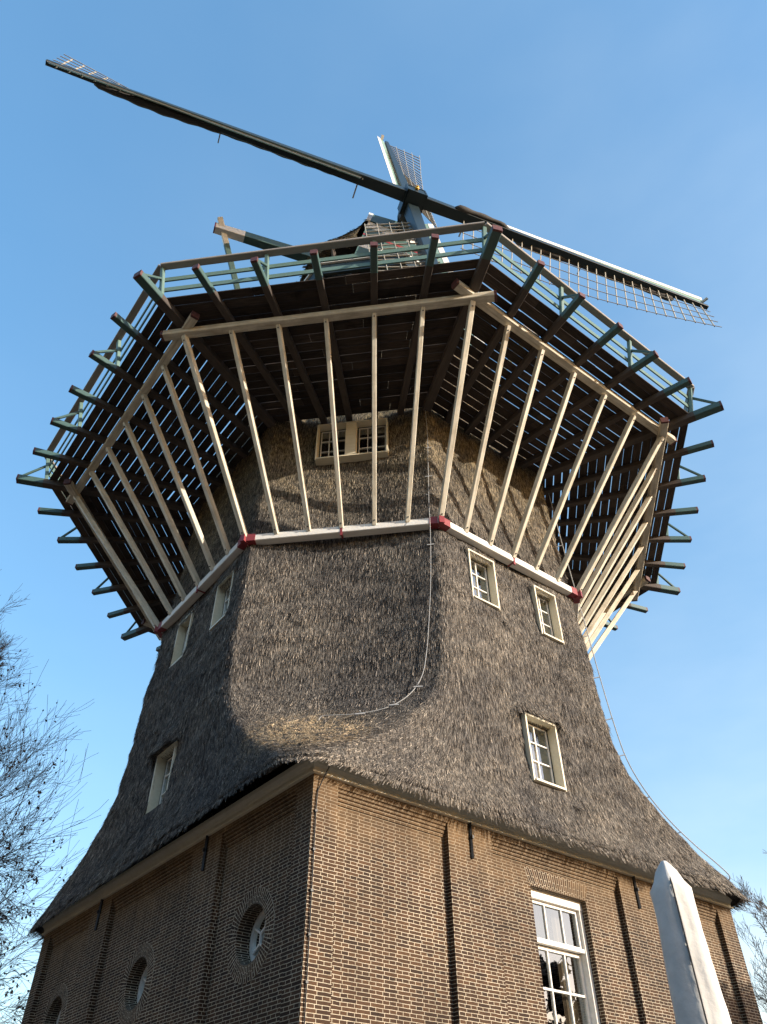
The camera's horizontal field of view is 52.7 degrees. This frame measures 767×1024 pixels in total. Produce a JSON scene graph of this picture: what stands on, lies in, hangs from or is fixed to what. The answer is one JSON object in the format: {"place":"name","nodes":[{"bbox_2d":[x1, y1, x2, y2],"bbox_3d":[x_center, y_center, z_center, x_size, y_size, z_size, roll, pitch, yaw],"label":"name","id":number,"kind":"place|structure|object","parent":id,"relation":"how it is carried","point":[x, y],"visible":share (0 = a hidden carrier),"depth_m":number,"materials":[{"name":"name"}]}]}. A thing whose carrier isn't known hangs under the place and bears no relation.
{"place":"outdoors","nodes":[
{"label":"outdoors","id":0,"kind":"place"},
{"bbox_2d":[0,803,55,1023],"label":"tree","id":1,"kind":"object","parent":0,"point":[17,1006],"visible":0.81,"depth_m":19.96,"materials":[{"name":"plant"}]},
{"bbox_2d":[0,583,108,1006],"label":"bare tree","id":2,"kind":"object","parent":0,"point":[17,757],"visible":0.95,"depth_m":23.24,"materials":[{"name":"brown plant"}]},
{"bbox_2d":[0,0,766,1023],"label":"sky","id":3,"kind":"structure","parent":0,"point":[630,135],"materials":[{"name":"blue"}]},
{"bbox_2d":[16,54,762,1023],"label":"windmill","id":4,"kind":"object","parent":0,"point":[376,770],"visible":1,"depth_m":15.77,"materials":[{"name":"brown brick"}]},
{"bbox_2d":[41,983,66,1023],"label":"round window","id":5,"kind":"structure","parent":4,"relation":"in","point":[54,1012],"depth_m":14.65,"materials":[{"name":"brown brick"}]},
{"bbox_2d":[118,942,153,1023],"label":"round window","id":6,"kind":"structure","parent":4,"relation":"in","point":[137,978],"depth_m":12.55,"materials":[{"name":"brown brick"}]},
{"bbox_2d":[145,740,177,813],"bbox_3d":[-4.113,5.120,14.726,0.774,1.280,0.795,-4,-43,4],"label":"thatch window","id":7,"kind":"structure","parent":4,"relation":"in","point":[161,776],"depth_m":14.99,"materials":[{"name":"beige paint"}]},
{"bbox_2d":[169,610,194,667],"bbox_3d":[-4.479,2.937,17.570,0.300,1.240,0.700,27,-50,-26],"label":"thatch window","id":8,"kind":"structure","parent":4,"relation":"in","point":[181,640],"depth_m":17.80,"materials":[{"name":"beige paint"}]},
{"bbox_2d":[209,570,234,631],"bbox_3d":[-3.314,1.920,16.467,0.705,1.200,0.722,-4,-43,4],"label":"thatch window","id":9,"kind":"structure","parent":4,"relation":"in","point":[221,603],"depth_m":16.70,"materials":[{"name":"beige paint"}]},
{"bbox_2d":[227,887,274,983],"bbox_3d":[-1.656,5.734,10.477,0.340,1.160,1.160,29,-50,-27],"label":"round window","id":10,"kind":"structure","parent":4,"relation":"in","point":[251,932],"depth_m":10.58,"materials":[{"name":"brown brick"}]},
{"bbox_2d":[315,418,388,465],"bbox_3d":[-0.750,-1.694,18.732,1.740,1.260,0.300,-5,-43,5],"label":"thatch window","id":11,"kind":"structure","parent":4,"relation":"in","point":[352,441],"depth_m":18.70,"materials":[{"name":"beige paint"}]},
{"bbox_2d":[466,548,499,610],"bbox_3d":[1.937,1.508,16.187,0.871,1.280,0.852,-4,-43,4],"label":"thatch window","id":12,"kind":"structure","parent":4,"relation":"in","point":[488,594],"depth_m":16.30,"materials":[{"name":"beige paint"}]},
{"bbox_2d":[521,712,566,791],"bbox_3d":[2.775,4.436,14.104,0.922,1.290,0.900,-4,-43,4],"label":"thatch window","id":13,"kind":"structure","parent":4,"relation":"in","point":[546,769],"depth_m":14.16,"materials":[{"name":"beige paint"}]},
{"bbox_2d":[530,585,564,644],"bbox_3d":[3.451,2.345,16.988,0.821,1.300,0.804,-4,-43,4],"label":"thatch window","id":14,"kind":"structure","parent":4,"relation":"in","point":[551,628],"depth_m":17.05,"materials":[{"name":"beige paint"}]},
{"bbox_2d":[531,889,600,1023],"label":"sash window","id":15,"kind":"structure","parent":4,"relation":"in","point":[560,907],"depth_m":12.26,"materials":[{"name":"white paint"}]},
{"bbox_2d":[650,860,731,1023],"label":"closed parasol","id":16,"kind":"object","parent":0,"point":[695,991],"visible":1,"depth_m":4.96,"materials":[{"name":"white fabric"}]},
{"bbox_2d":[733,850,766,1023],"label":"bare tree","id":17,"kind":"object","parent":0,"point":[759,903],"visible":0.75,"depth_m":21.33,"materials":[{"name":"grey plant"}]}
]}

